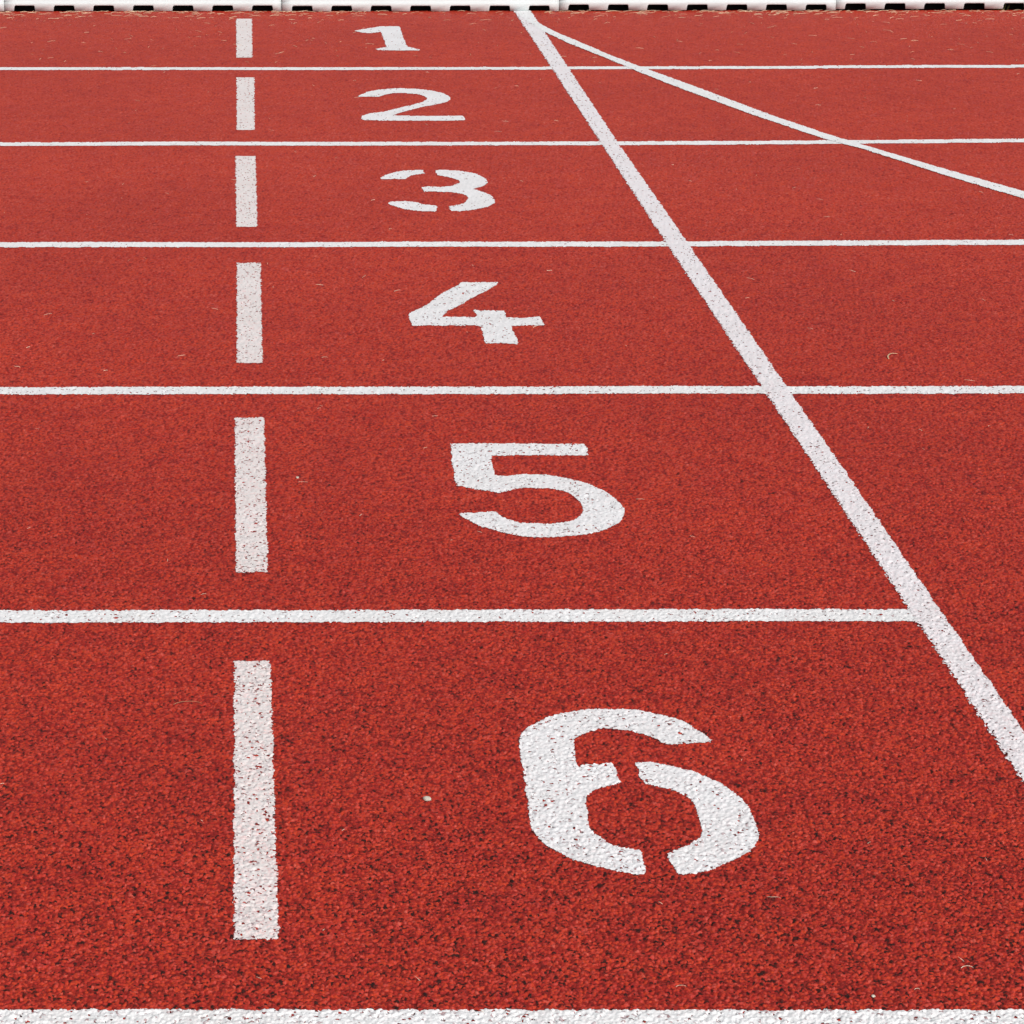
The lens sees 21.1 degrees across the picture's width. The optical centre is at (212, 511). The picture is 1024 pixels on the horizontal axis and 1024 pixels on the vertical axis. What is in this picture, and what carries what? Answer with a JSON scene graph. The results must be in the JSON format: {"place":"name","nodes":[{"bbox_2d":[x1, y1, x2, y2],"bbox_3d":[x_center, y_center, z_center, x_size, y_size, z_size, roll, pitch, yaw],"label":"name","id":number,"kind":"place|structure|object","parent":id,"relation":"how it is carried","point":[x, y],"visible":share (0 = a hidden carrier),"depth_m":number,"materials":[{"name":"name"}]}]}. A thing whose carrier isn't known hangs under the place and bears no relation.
{"place":"outdoors","nodes":[
{"label":"outdoors","id":0,"kind":"place"},
{"bbox_2d":[1,72,1018,980],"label":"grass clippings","id":1,"kind":"object","parent":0,"point":[319,284],"depth_m":5.84,"materials":[{"name":"plant"}]},
{"bbox_2d":[0,10,1023,1023],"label":"running track","id":2,"kind":"structure","parent":0,"point":[867,772],"depth_m":4.57,"materials":[{"name":"red rubber"}]},
{"bbox_2d":[235,19,252,57],"bbox_3d":[0.108,-1.629,9.328,0.061,0.002,0.840,0,19,1],"label":"dash mark","id":3,"kind":"object","parent":2,"relation":"on","point":[243,29],"visible":1,"depth_m":9.30,"materials":[{"name":"white paint"}]},
{"bbox_2d":[235,156,256,226],"bbox_3d":[0.086,-0.829,6.991,0.059,0.002,0.858,0,19,1],"label":"dash mark","id":4,"kind":"object","parent":2,"relation":"on","point":[245,164],"visible":1,"depth_m":6.97,"materials":[{"name":"white paint"}]},
{"bbox_2d":[236,77,255,129],"bbox_3d":[0.100,-1.230,8.162,0.059,0.002,0.870,0,19,1],"label":"dash mark","id":5,"kind":"object","parent":2,"relation":"on","point":[245,117],"visible":1,"depth_m":8.14,"materials":[{"name":"white paint"}]},
{"bbox_2d":[236,262,263,362],"bbox_3d":[0.079,-0.435,5.840,0.059,0.002,0.850,0,19,1],"label":"dash mark","id":6,"kind":"object","parent":2,"relation":"on","point":[248,273],"visible":1,"depth_m":5.80,"materials":[{"name":"white paint"}]},
{"bbox_2d":[234,417,267,572],"bbox_3d":[0.066,-0.041,4.690,0.058,0.003,0.841,0,19,1],"label":"dash mark","id":7,"kind":"object","parent":2,"relation":"on","point":[246,495],"visible":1,"depth_m":4.65,"materials":[{"name":"white paint"}]},
{"bbox_2d":[232,660,280,939],"bbox_3d":[0.054,0.354,3.537,0.057,0.004,0.857,0,19,1],"label":"dash mark","id":8,"kind":"object","parent":2,"relation":"on","point":[267,878],"visible":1,"depth_m":3.47,"materials":[{"name":"white paint"}]},
{"bbox_2d":[356,26,419,49],"bbox_3d":[0.590,-1.619,9.291,0.168,0.002,0.526,-2,19,-4],"label":"lane number","id":9,"kind":"object","parent":2,"relation":"on","point":[394,36],"visible":1,"depth_m":9.33,"materials":[{"name":"white paint"}]},
{"bbox_2d":[359,88,464,120],"bbox_3d":[0.585,-1.219,8.124,0.303,0.002,0.528,0,19,1],"label":"lane number","id":10,"kind":"object","parent":2,"relation":"on","point":[433,97],"visible":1,"depth_m":8.07,"materials":[{"name":"white paint"}]},
{"bbox_2d":[423,796,430,800],"bbox_3d":[0.275,0.368,3.488,0.010,0.006,0.009,-3,19,-9],"label":"pebble","id":11,"kind":"object","parent":2,"relation":"on","point":[426,798],"visible":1,"depth_m":3.48,"materials":[{"name":"stone"}]},
{"bbox_2d":[381,170,494,211],"bbox_3d":[0.576,-0.826,6.976,0.277,0.002,0.506,0,19,1],"label":"lane number","id":12,"kind":"object","parent":2,"relation":"on","point":[469,184],"visible":1,"depth_m":6.97,"materials":[{"name":"white paint"}]},
{"bbox_2d":[0,608,918,622],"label":"lane line","id":13,"kind":"object","parent":2,"relation":"on","point":[361,615],"visible":1,"depth_m":4.11,"materials":[{"name":"white paint"}]},
{"bbox_2d":[409,282,544,343],"bbox_3d":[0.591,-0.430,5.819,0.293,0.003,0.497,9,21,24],"label":"lane number","id":14,"kind":"object","parent":2,"relation":"on","point":[433,314],"visible":1,"depth_m":5.77,"materials":[{"name":"white paint"}]},
{"bbox_2d":[0,1008,1023,1023],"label":"lane line","id":15,"kind":"object","parent":2,"relation":"on","point":[489,1016],"visible":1,"depth_m":2.96,"materials":[{"name":"white paint"}]},
{"bbox_2d":[0,385,1023,394],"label":"lane line","id":16,"kind":"object","parent":2,"relation":"on","point":[223,390],"visible":1,"depth_m":5.25,"materials":[{"name":"white paint"}]},
{"bbox_2d":[0,239,1023,247],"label":"lane line","id":17,"kind":"object","parent":2,"relation":"on","point":[502,244],"visible":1,"depth_m":6.41,"materials":[{"name":"white paint"}]},
{"bbox_2d":[0,138,1023,145],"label":"lane line","id":18,"kind":"object","parent":2,"relation":"on","point":[512,143],"visible":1,"depth_m":7.55,"materials":[{"name":"white paint"}]},
{"bbox_2d":[0,65,1023,69],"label":"lane line","id":19,"kind":"object","parent":2,"relation":"on","point":[501,68],"visible":1,"depth_m":8.72,"materials":[{"name":"white paint"}]},
{"bbox_2d":[0,9,1023,68],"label":"straw litter","id":20,"kind":"object","parent":2,"relation":"on","point":[140,15],"visible":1,"depth_m":9.80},
{"bbox_2d":[451,443,624,536],"bbox_3d":[0.554,-0.042,4.685,0.282,0.003,0.515,0,19,1],"label":"lane number","id":21,"kind":"object","parent":2,"relation":"on","point":[602,514],"visible":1,"depth_m":4.69,"materials":[{"name":"white paint"}]},
{"bbox_2d":[519,708,758,874],"bbox_3d":[0.542,0.355,3.526,0.285,0.004,0.510,0,19,1],"label":"lane number","id":22,"kind":"object","parent":2,"relation":"on","point":[538,743],"visible":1,"depth_m":3.51,"materials":[{"name":"white paint"}]},
{"bbox_2d":[514,11,1023,781],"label":"slanting line","id":23,"kind":"object","parent":2,"relation":"on","point":[952,651],"visible":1,"depth_m":4.83,"materials":[{"name":"white paint"}]},
{"bbox_2d":[517,10,1023,197],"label":"slanting line","id":24,"kind":"object","parent":2,"relation":"on","point":[528,16],"visible":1,"depth_m":7.95,"materials":[{"name":"white paint"}]},
{"label":"ground","id":25,"kind":"structure","parent":0,"visible":0},
{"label":"drain channel","id":26,"kind":"structure","parent":25,"relation":"on","visible":0},
{"bbox_2d":[0,0,4,11],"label":"kerb module","id":27,"kind":"object","parent":26,"relation":"on","point":[2,6],"visible":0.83,"depth_m":9.91,"materials":[{"name":"white plastic"}]},
{"bbox_2d":[4,0,281,11],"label":"kerb module","id":28,"kind":"object","parent":26,"relation":"on","point":[138,5],"visible":0.87,"depth_m":9.90,"materials":[{"name":"white plastic"}]},
{"bbox_2d":[282,0,558,10],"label":"kerb module","id":29,"kind":"object","parent":26,"relation":"on","point":[421,5],"visible":0.84,"depth_m":9.86,"materials":[{"name":"white plastic"}]},
{"bbox_2d":[559,0,835,10],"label":"kerb module","id":30,"kind":"object","parent":26,"relation":"on","point":[625,5],"visible":0.87,"depth_m":9.85,"materials":[{"name":"white plastic"}]},
{"bbox_2d":[835,0,1023,10],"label":"kerb module","id":31,"kind":"object","parent":26,"relation":"on","point":[857,5],"visible":0.91,"depth_m":9.83,"materials":[{"name":"white plastic"}]}
]}

